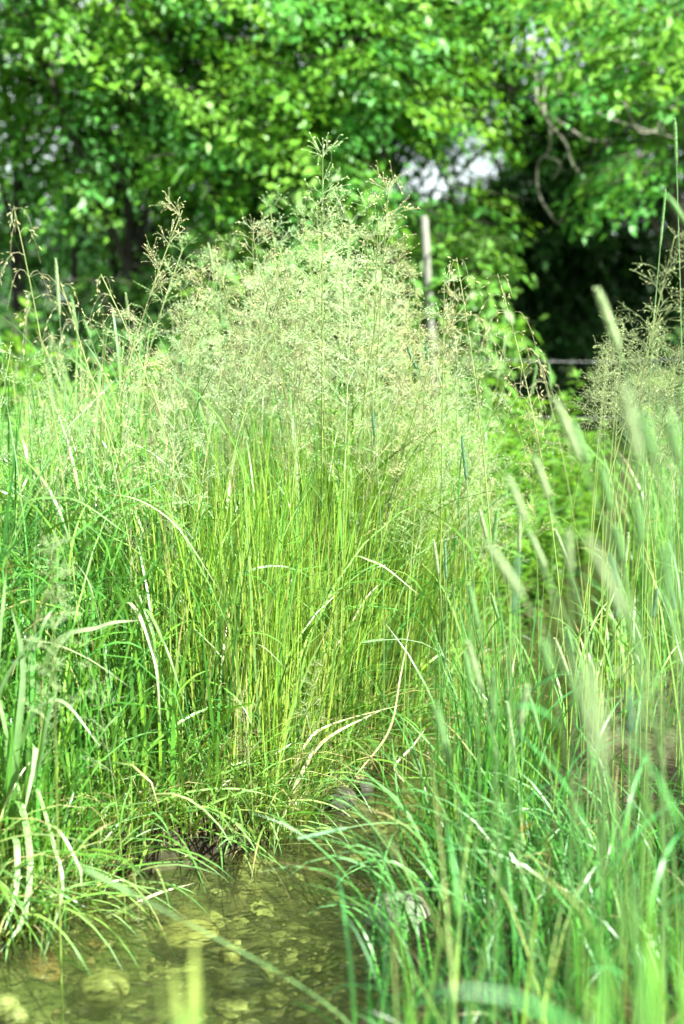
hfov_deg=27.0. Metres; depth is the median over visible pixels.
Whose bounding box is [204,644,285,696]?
grass blade
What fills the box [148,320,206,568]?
flowering grass stalk
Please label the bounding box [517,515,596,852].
seed spike
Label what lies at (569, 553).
seed spike
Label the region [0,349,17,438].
leafy weed
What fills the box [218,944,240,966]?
stone
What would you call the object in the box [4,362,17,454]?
seed spike
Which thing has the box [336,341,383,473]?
flowering grass stalk
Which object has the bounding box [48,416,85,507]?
flowering grass stalk
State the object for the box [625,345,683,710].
flowering grass stalk
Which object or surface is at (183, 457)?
flowering grass stalk
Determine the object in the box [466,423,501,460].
leafy weed
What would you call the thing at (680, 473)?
flowering grass stalk
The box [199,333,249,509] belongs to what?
flowering grass stalk
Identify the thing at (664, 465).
flowering grass stalk
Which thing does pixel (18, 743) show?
reed clump
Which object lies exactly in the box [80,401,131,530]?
flowering grass stalk
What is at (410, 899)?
stone
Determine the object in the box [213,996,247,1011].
stone
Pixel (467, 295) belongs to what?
flowering grass stalk
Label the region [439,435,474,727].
seed spike
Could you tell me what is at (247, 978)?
stone
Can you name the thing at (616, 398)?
flowering grass stalk
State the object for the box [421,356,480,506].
flowering grass stalk
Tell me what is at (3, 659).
grass blade
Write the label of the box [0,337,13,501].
seed spike
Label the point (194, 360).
flowering grass stalk
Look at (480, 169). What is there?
sky
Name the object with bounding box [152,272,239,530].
flowering grass stalk
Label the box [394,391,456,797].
flowering grass stalk
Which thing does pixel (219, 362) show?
flowering grass stalk
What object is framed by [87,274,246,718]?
flowering grass stalk
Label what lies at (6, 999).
stone
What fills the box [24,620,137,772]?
grass blade
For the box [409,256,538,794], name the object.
flowering grass stalk
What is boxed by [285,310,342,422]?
flowering grass stalk
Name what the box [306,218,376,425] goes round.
flowering grass stalk
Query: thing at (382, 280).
flowering grass stalk
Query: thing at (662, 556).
flowering grass stalk
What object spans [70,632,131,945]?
flowering grass stalk
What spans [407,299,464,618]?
flowering grass stalk
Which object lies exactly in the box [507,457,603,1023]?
seed spike
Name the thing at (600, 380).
flowering grass stalk
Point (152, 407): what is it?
flowering grass stalk
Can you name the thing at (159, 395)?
seed spike
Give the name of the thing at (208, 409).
flowering grass stalk
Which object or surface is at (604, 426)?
flowering grass stalk
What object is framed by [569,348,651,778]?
flowering grass stalk
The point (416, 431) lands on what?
flowering grass stalk
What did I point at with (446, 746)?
seed spike
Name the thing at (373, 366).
flowering grass stalk
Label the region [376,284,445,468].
flowering grass stalk
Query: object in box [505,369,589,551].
leafy weed
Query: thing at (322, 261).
flowering grass stalk
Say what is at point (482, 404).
flowering grass stalk
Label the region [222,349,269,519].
flowering grass stalk
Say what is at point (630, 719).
seed spike
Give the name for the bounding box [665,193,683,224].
seed spike
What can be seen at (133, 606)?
grass blade
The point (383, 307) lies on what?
flowering grass stalk
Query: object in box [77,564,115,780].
grass blade
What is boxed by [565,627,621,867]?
seed spike
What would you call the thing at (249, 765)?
flowering grass stalk
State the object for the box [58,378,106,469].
flowering grass stalk
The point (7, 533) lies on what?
flowering grass stalk
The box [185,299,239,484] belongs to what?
flowering grass stalk
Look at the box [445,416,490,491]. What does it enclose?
leafy weed
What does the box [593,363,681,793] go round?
flowering grass stalk
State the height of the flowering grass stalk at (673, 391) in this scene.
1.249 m
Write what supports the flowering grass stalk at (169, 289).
on the ground at (32, 989)
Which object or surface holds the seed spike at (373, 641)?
on the ground at (32, 989)
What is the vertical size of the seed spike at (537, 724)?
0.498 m
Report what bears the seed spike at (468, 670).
on the ground at (32, 989)
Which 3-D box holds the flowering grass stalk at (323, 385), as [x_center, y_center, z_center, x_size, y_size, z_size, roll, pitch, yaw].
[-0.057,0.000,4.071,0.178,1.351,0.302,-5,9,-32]
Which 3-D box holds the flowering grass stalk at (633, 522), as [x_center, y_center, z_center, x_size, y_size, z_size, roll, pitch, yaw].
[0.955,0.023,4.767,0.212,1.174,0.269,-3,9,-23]
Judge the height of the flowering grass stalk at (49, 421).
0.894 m
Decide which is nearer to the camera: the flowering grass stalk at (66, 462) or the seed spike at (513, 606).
the seed spike at (513, 606)
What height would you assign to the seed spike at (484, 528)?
0.869 m
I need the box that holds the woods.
[0,217,683,373]
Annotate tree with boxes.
[0,0,496,432]
[0,1,293,378]
[0,22,105,374]
[64,0,543,430]
[168,5,522,386]
[354,0,660,399]
[387,4,683,407]
[418,0,683,309]
[615,100,683,395]
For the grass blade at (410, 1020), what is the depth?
1.59 m
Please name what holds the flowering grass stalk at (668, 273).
on the ground at (32, 989)
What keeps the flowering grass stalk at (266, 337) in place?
on the ground at (32, 989)
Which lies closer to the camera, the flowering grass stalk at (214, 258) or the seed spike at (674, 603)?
the seed spike at (674, 603)
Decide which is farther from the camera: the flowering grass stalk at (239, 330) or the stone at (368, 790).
the flowering grass stalk at (239, 330)
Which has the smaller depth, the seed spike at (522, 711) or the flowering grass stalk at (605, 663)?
the seed spike at (522, 711)
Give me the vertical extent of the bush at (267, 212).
2.386 m
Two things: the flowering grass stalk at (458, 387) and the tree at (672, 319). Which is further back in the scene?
the tree at (672, 319)
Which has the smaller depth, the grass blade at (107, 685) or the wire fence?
the grass blade at (107, 685)
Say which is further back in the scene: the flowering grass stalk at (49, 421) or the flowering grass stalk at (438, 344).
the flowering grass stalk at (49, 421)
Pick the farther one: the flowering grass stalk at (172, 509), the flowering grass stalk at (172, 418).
the flowering grass stalk at (172, 418)
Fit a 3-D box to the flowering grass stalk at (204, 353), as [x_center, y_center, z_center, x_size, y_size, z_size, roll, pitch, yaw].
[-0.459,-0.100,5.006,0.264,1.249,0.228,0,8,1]
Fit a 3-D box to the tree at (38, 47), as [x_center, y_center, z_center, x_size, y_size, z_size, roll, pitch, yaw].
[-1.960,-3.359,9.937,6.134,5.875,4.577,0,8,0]
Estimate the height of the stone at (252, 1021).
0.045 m
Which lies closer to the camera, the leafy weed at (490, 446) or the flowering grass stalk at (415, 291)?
the flowering grass stalk at (415, 291)
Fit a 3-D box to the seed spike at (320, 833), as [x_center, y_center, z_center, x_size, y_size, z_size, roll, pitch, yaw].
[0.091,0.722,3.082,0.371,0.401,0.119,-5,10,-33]
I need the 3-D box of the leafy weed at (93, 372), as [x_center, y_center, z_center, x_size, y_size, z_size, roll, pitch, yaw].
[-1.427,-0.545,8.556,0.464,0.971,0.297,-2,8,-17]
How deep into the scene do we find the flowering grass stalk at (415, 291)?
4.43 m
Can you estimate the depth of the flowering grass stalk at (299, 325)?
4.18 m
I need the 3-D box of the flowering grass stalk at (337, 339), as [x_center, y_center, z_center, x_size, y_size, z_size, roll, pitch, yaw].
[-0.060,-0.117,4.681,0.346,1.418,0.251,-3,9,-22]
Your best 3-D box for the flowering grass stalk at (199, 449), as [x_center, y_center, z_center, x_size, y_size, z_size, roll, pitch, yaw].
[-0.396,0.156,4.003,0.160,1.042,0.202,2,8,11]
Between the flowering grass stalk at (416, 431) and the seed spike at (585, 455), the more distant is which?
the flowering grass stalk at (416, 431)
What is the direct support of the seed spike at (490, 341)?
on the ground at (32, 989)
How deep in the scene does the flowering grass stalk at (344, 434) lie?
4.67 m
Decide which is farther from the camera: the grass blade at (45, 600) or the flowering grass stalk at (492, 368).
the flowering grass stalk at (492, 368)
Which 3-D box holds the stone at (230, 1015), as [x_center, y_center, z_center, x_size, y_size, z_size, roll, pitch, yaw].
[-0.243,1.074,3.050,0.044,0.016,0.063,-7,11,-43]
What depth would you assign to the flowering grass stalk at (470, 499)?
4.09 m
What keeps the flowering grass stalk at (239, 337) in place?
on the ground at (32, 989)
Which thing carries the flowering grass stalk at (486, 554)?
on the ground at (32, 989)
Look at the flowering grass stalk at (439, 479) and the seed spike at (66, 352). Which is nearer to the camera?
the flowering grass stalk at (439, 479)
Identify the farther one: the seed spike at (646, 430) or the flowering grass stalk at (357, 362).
the flowering grass stalk at (357, 362)
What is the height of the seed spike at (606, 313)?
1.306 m
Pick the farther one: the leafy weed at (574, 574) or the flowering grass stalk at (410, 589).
the leafy weed at (574, 574)
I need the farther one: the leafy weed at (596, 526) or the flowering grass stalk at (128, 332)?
the leafy weed at (596, 526)
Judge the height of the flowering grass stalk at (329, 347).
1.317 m
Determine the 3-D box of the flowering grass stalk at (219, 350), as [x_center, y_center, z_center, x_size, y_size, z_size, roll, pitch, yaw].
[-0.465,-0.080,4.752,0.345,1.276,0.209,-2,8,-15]
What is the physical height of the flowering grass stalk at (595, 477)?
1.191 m
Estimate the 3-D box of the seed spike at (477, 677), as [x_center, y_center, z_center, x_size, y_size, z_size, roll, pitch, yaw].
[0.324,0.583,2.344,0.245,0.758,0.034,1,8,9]
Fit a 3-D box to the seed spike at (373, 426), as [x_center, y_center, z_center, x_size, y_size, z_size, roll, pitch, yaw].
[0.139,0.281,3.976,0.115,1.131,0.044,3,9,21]
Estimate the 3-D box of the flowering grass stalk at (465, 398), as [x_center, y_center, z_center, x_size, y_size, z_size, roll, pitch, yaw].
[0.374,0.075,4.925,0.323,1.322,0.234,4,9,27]
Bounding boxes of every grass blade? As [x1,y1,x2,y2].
[0,497,126,647]
[0,639,127,730]
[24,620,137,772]
[26,567,69,747]
[42,495,223,644]
[54,503,231,726]
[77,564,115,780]
[79,863,355,1023]
[85,602,160,721]
[110,607,182,744]
[158,962,164,1023]
[172,965,183,1023]
[188,937,199,1023]
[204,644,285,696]
[320,556,417,640]
[404,973,412,1023]
[537,935,549,1023]
[569,749,614,1007]
[569,917,591,1023]
[576,838,612,1023]
[579,896,595,1023]
[599,872,636,1023]
[612,846,650,1023]
[644,794,661,1023]
[673,871,683,1023]
[678,988,682,1023]
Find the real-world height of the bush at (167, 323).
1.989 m
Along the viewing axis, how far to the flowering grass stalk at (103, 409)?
3.37 m
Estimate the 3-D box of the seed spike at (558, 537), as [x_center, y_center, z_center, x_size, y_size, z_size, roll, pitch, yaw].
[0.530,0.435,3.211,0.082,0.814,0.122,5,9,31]
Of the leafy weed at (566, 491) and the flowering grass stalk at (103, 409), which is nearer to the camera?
the flowering grass stalk at (103, 409)
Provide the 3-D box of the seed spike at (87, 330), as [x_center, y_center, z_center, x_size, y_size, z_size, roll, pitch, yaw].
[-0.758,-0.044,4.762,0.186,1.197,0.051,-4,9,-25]
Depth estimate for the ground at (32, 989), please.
3.45 m
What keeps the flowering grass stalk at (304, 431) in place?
on the ground at (32, 989)
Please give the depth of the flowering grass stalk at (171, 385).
3.80 m
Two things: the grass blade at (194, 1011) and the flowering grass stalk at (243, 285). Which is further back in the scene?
the flowering grass stalk at (243, 285)
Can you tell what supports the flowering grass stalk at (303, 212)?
on the ground at (32, 989)
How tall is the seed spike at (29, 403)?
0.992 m
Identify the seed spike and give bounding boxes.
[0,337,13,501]
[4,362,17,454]
[10,393,33,475]
[18,378,49,466]
[20,391,29,470]
[25,371,33,456]
[42,333,52,448]
[50,295,92,481]
[54,257,69,469]
[57,342,68,429]
[83,319,121,443]
[87,329,90,487]
[118,341,129,427]
[124,292,137,584]
[155,374,175,483]
[207,242,234,486]
[297,771,435,900]
[362,638,475,747]
[371,411,402,804]
[400,539,443,859]
[406,347,468,797]
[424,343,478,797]
[430,664,640,1023]
[433,702,463,1023]
[435,539,471,787]
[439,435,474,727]
[453,333,539,748]
[460,553,539,1023]
[462,651,528,1007]
[465,509,522,874]
[466,641,613,1023]
[467,583,578,1006]
[472,680,552,824]
[475,315,490,657]
[477,321,492,554]
[478,509,561,838]
[483,669,557,1023]
[485,542,640,1023]
[490,593,520,738]
[493,685,534,1023]
[501,529,574,1019]
[502,330,509,680]
[505,701,597,910]
[506,475,682,966]
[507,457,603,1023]
[508,365,536,664]
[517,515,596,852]
[527,530,651,1023]
[528,694,590,909]
[539,640,680,1023]
[547,364,577,693]
[552,397,681,951]
[554,529,596,866]
[554,638,619,826]
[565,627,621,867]
[570,419,663,1007]
[584,535,683,834]
[585,553,646,948]
[587,588,652,848]
[594,286,683,1001]
[598,464,683,1023]
[600,543,683,838]
[606,190,666,816]
[613,525,683,1023]
[619,384,683,1023]
[620,532,639,822]
[625,588,658,884]
[626,687,645,1023]
[632,572,683,727]
[633,497,683,1023]
[637,410,683,902]
[660,591,683,662]
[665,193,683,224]
[666,419,683,519]
[667,118,683,791]
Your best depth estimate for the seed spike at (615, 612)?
3.07 m
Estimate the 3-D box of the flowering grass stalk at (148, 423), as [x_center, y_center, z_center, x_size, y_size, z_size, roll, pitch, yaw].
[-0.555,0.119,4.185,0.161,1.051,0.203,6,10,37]
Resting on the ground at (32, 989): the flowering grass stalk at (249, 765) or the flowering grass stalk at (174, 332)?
the flowering grass stalk at (174, 332)
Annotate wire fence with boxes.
[420,215,679,443]
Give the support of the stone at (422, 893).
on the ground at (32, 989)
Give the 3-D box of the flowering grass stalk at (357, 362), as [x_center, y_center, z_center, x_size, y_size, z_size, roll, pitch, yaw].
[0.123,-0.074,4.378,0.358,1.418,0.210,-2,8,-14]
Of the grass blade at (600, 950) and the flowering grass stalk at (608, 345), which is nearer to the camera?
the grass blade at (600, 950)
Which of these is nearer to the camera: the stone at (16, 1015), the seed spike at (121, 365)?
the stone at (16, 1015)
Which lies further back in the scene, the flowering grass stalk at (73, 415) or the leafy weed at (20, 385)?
the leafy weed at (20, 385)
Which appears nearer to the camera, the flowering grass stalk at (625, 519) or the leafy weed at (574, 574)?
the flowering grass stalk at (625, 519)
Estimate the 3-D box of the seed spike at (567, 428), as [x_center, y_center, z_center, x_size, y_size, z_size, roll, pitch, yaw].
[0.431,0.399,2.113,0.275,1.144,0.072,-4,9,-28]
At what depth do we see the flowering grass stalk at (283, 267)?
3.87 m
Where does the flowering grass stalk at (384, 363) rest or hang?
on the ground at (32, 989)
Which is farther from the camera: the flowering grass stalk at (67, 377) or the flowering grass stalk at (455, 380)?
the flowering grass stalk at (67, 377)
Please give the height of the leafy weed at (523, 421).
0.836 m
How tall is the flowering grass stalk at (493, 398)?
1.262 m
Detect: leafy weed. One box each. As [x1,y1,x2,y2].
[0,297,42,441]
[0,335,19,343]
[0,343,63,450]
[0,344,73,440]
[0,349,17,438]
[0,362,58,458]
[66,341,135,425]
[80,387,111,448]
[97,357,159,441]
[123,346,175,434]
[391,403,448,487]
[423,483,493,640]
[430,431,503,476]
[437,403,537,474]
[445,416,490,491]
[446,422,515,603]
[454,371,526,441]
[464,460,524,662]
[465,430,560,509]
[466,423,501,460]
[469,390,562,567]
[474,418,556,645]
[475,398,524,461]
[477,431,547,570]
[483,470,552,559]
[487,427,511,456]
[495,412,578,572]
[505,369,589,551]
[517,508,565,632]
[521,437,562,574]
[526,392,594,530]
[535,463,583,575]
[536,483,583,607]
[539,445,578,547]
[544,430,600,586]
[545,467,598,574]
[548,414,610,579]
[548,420,610,534]
[548,451,611,546]
[556,475,597,569]
[566,413,622,535]
[593,450,627,547]
[640,405,682,552]
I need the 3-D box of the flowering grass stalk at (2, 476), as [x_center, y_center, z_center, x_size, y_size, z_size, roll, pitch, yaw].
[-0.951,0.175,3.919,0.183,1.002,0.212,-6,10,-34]
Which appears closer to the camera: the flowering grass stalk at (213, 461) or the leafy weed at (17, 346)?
the flowering grass stalk at (213, 461)
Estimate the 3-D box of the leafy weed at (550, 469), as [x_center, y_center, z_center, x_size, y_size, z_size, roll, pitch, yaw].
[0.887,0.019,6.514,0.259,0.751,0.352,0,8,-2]
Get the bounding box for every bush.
[0,253,226,439]
[0,276,114,426]
[123,218,335,448]
[215,179,439,440]
[292,189,554,446]
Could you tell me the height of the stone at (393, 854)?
0.043 m
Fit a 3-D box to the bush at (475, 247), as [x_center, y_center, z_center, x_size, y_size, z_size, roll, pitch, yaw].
[0.557,-0.995,9.308,1.498,2.211,1.638,6,10,38]
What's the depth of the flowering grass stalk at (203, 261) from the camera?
4.28 m
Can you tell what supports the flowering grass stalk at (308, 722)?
on the ground at (32, 989)
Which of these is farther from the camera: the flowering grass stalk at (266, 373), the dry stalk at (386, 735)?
the flowering grass stalk at (266, 373)
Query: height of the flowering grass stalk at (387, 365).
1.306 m
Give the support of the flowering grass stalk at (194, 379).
on the ground at (32, 989)
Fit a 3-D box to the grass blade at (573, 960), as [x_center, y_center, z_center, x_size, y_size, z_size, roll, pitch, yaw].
[0.231,0.626,1.353,0.048,0.855,0.015,6,10,36]
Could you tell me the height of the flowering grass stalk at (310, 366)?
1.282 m
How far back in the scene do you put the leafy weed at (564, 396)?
7.41 m
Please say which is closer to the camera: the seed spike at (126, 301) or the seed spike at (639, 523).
the seed spike at (639, 523)
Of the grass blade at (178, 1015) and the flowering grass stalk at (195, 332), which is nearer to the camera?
the grass blade at (178, 1015)
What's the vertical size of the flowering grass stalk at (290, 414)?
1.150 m
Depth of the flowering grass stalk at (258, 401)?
4.70 m
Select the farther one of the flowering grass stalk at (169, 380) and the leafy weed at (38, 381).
the leafy weed at (38, 381)
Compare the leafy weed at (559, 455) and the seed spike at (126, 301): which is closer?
the seed spike at (126, 301)
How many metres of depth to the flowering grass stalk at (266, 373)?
4.56 m
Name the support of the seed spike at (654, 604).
on the ground at (32, 989)
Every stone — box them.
[0,993,19,1020]
[5,1007,27,1023]
[23,957,59,981]
[74,968,129,1007]
[87,938,102,948]
[97,935,115,948]
[158,919,218,950]
[161,1016,186,1023]
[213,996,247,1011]
[216,1011,240,1019]
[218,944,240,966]
[225,964,268,992]
[236,1018,260,1023]
[262,988,289,1008]
[326,786,356,813]
[354,782,372,798]
[365,890,430,943]
[366,842,409,860]
[412,880,436,901]
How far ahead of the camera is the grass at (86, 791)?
3.51 m
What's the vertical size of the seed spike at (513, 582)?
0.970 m
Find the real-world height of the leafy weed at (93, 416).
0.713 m
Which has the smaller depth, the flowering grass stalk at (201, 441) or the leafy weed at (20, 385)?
the flowering grass stalk at (201, 441)
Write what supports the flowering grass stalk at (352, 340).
on the ground at (32, 989)
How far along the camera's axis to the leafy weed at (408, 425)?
5.75 m
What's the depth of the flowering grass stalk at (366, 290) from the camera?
4.16 m
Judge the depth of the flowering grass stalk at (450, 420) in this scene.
4.43 m
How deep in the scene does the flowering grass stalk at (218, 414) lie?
4.94 m
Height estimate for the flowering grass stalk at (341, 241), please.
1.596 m
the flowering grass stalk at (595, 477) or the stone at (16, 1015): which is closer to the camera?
the stone at (16, 1015)
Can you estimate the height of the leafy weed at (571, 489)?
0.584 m
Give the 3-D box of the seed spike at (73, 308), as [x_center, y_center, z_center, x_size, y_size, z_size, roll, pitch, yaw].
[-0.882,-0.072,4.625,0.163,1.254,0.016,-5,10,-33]
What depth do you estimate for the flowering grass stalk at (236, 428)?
4.12 m
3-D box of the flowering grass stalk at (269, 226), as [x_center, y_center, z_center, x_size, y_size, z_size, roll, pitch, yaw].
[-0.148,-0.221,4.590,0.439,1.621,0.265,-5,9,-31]
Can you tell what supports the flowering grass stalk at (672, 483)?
on the ground at (32, 989)
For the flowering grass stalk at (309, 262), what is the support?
on the ground at (32, 989)
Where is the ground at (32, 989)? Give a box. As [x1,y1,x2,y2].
[0,311,683,1023]
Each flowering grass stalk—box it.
[0,204,110,756]
[0,342,27,590]
[0,364,54,488]
[0,414,18,570]
[0,417,7,449]
[0,469,25,642]
[2,187,190,640]
[4,432,35,497]
[9,348,100,693]
[11,392,66,464]
[12,393,61,481]
[12,531,110,1023]
[15,370,114,724]
[17,355,76,615]
[20,428,55,548]
[22,635,71,829]
[29,401,92,629]
[40,391,58,494]
[42,282,154,811]
[44,391,93,480]
[46,422,122,643]
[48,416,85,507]
[51,341,106,418]
[52,385,74,464]
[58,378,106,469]
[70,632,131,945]
[71,378,138,617]
[77,266,209,566]
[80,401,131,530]
[85,232,199,527]
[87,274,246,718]
[87,381,148,662]
[87,404,116,463]
[90,428,178,757]
[94,324,157,687]
[105,344,175,597]
[119,374,175,556]
[121,399,211,660]
[130,397,167,528]
[133,364,205,643]
[133,369,171,469]
[134,358,238,769]
[134,379,174,462]
[134,402,184,547]
[135,312,217,491]
[138,305,224,488]
[139,435,198,732]
[140,342,205,518]
[142,295,214,552]
[146,251,229,522]
[147,373,211,510]
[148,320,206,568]
[149,452,185,677]
[151,414,196,600]
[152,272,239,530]
[153,382,184,469]
[165,353,184,439]
[167,425,230,607]
[169,259,239,498]
[173,307,236,427]
[173,350,218,495]
[174,351,219,514]
[178,231,243,479]
[179,382,224,611]
[182,251,249,486]
[183,241,284,496]
[184,352,227,492]
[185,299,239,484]
[188,244,289,511]
[189,243,298,556]
[189,370,264,494]
[191,260,270,482]
[194,296,243,436]
[194,323,244,528]
[198,227,323,664]
[199,247,301,572]
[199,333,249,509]
[199,369,226,456]
[201,397,236,478]
[205,270,303,505]
[206,270,306,488]
[208,337,252,412]
[208,379,265,446]
[214,395,255,483]
[216,210,303,486]
[218,327,276,518]
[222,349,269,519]
[225,686,271,896]
[226,267,285,429]
[228,256,291,493]
[231,214,329,581]
[231,360,287,468]
[232,322,315,556]
[233,225,319,419]
[233,296,312,501]
[235,316,298,493]
[238,185,350,497]
[242,307,292,430]
[242,389,319,525]
[244,347,277,462]
[245,297,283,519]
[246,269,349,490]
[247,218,347,476]
[249,368,302,504]
[250,301,317,542]
[258,279,329,585]
[258,300,334,582]
[268,305,327,459]
[269,211,368,519]
[269,347,311,535]
[270,334,317,592]
[270,391,295,475]
[271,252,339,649]
[273,186,368,477]
[274,253,336,481]
[277,181,409,544]
[280,132,383,575]
[281,249,401,780]
[281,275,350,512]
[281,375,323,494]
[282,298,325,459]
[283,259,373,524]
[283,355,341,460]
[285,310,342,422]
[286,160,451,563]
[286,198,346,416]
[286,203,365,509]
[289,660,326,856]
[290,273,358,580]
[295,275,403,556]
[298,286,359,454]
[298,302,359,563]
[299,321,428,638]
[303,321,380,525]
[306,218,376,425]
[306,417,344,510]
[313,222,416,515]
[324,393,382,621]
[325,213,422,595]
[325,345,453,678]
[327,309,388,474]
[328,188,412,525]
[328,255,418,591]
[331,400,368,482]
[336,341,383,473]
[337,276,480,554]
[340,210,421,463]
[342,294,432,521]
[342,325,406,489]
[347,261,424,608]
[347,267,436,484]
[348,299,390,455]
[349,350,395,499]
[352,311,396,397]
[357,283,419,564]
[359,299,411,472]
[360,298,430,535]
[362,296,420,451]
[367,356,439,687]
[373,452,456,782]
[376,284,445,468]
[378,365,443,503]
[384,392,444,800]
[385,237,439,428]
[387,340,443,556]
[389,262,434,500]
[390,394,509,781]
[391,343,437,545]
[393,396,430,519]
[394,268,491,796]
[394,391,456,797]
[402,287,481,465]
[404,303,474,558]
[404,372,441,520]
[404,373,463,526]
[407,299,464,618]
[407,377,514,748]
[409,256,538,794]
[409,348,456,501]
[411,418,476,743]
[417,315,512,775]
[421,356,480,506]
[423,342,490,533]
[424,365,510,775]
[425,359,476,717]
[426,330,479,504]
[444,409,516,745]
[451,464,486,711]
[457,443,489,647]
[459,459,530,725]
[460,365,510,532]
[462,438,501,665]
[470,435,555,730]
[470,458,532,757]
[474,274,574,768]
[503,406,558,764]
[521,353,585,662]
[543,371,610,778]
[550,356,636,702]
[552,326,665,789]
[553,326,629,753]
[563,226,683,835]
[565,297,675,814]
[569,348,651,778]
[576,343,634,728]
[579,700,627,926]
[584,344,668,670]
[588,317,647,660]
[590,321,683,796]
[592,345,646,724]
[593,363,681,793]
[595,368,653,694]
[597,307,676,766]
[601,650,654,1019]
[624,409,665,712]
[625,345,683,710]
[630,671,683,1023]
[633,331,683,711]
[635,416,683,644]
[637,434,683,766]
[642,426,682,667]
[647,390,683,731]
[652,369,683,694]
[675,346,683,418]
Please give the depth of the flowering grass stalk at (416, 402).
4.39 m
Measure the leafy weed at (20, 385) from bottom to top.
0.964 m
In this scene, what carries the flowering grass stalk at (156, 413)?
on the ground at (32, 989)
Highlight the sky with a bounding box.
[0,0,682,302]
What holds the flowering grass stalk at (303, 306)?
on the ground at (32, 989)
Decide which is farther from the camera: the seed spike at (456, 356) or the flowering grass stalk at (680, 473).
the seed spike at (456, 356)
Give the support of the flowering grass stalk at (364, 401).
on the ground at (32, 989)
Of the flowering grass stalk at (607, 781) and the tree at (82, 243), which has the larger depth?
the tree at (82, 243)
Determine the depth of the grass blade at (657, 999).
1.27 m
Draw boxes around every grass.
[0,223,574,976]
[0,302,590,839]
[0,354,623,644]
[256,365,683,1023]
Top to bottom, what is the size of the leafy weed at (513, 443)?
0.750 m
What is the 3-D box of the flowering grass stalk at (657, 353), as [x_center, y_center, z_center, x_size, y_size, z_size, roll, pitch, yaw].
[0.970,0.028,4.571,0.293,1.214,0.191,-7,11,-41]
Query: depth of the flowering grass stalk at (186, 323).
4.14 m
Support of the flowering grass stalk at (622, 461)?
on the ground at (32, 989)
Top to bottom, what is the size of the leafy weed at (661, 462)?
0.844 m
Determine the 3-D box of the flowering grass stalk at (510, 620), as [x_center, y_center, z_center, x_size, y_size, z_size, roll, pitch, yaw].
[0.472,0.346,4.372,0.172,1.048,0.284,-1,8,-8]
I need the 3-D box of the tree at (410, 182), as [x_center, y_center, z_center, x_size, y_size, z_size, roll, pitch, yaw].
[0.119,-3.624,14.722,3.985,5.964,3.011,0,8,0]
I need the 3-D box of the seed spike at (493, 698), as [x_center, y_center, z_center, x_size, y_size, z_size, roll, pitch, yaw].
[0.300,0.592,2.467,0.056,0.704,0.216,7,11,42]
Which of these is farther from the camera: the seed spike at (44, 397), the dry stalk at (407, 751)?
the seed spike at (44, 397)
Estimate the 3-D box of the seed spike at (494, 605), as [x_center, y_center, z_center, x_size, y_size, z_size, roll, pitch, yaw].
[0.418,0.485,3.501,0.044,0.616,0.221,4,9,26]
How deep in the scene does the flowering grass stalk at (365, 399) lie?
4.40 m
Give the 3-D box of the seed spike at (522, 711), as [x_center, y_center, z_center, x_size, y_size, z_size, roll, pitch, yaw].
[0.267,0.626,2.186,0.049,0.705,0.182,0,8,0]
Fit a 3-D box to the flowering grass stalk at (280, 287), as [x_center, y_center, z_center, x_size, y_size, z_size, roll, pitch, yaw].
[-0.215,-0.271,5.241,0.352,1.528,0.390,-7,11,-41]
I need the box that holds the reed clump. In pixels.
[0,549,100,967]
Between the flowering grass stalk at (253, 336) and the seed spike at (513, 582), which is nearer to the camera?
the seed spike at (513, 582)
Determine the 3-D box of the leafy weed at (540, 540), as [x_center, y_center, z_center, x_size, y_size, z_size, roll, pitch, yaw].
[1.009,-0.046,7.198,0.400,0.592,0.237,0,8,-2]
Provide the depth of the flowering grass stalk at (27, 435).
4.40 m
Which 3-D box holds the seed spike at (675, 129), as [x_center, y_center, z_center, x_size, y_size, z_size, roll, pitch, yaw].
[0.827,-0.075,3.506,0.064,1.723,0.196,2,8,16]
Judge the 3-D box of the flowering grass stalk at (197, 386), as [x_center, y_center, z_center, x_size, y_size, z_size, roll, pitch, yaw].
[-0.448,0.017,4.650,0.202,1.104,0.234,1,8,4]
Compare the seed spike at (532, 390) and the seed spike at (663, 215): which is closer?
the seed spike at (663, 215)
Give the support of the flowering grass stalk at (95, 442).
on the ground at (32, 989)
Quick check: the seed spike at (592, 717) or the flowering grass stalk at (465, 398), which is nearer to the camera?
the seed spike at (592, 717)
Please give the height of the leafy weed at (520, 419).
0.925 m
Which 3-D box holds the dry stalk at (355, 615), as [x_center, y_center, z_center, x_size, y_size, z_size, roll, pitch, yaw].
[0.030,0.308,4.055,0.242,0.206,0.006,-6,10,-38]
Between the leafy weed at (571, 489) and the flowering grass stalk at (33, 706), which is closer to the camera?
the flowering grass stalk at (33, 706)
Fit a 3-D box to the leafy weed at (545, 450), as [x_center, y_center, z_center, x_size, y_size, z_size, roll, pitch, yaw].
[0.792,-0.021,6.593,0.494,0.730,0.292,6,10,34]
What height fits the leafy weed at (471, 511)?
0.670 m
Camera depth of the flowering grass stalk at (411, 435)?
4.58 m
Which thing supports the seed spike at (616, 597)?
on the ground at (32, 989)
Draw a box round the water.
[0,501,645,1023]
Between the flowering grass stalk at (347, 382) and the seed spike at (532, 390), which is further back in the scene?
the seed spike at (532, 390)
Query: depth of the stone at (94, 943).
3.19 m
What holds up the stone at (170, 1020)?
on the ground at (32, 989)
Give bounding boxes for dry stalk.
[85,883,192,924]
[276,707,386,834]
[288,705,399,785]
[323,583,380,657]
[354,627,409,777]
[394,729,424,781]
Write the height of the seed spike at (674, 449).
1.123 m
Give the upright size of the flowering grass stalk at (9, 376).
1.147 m
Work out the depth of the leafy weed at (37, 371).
8.09 m
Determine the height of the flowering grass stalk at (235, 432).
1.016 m

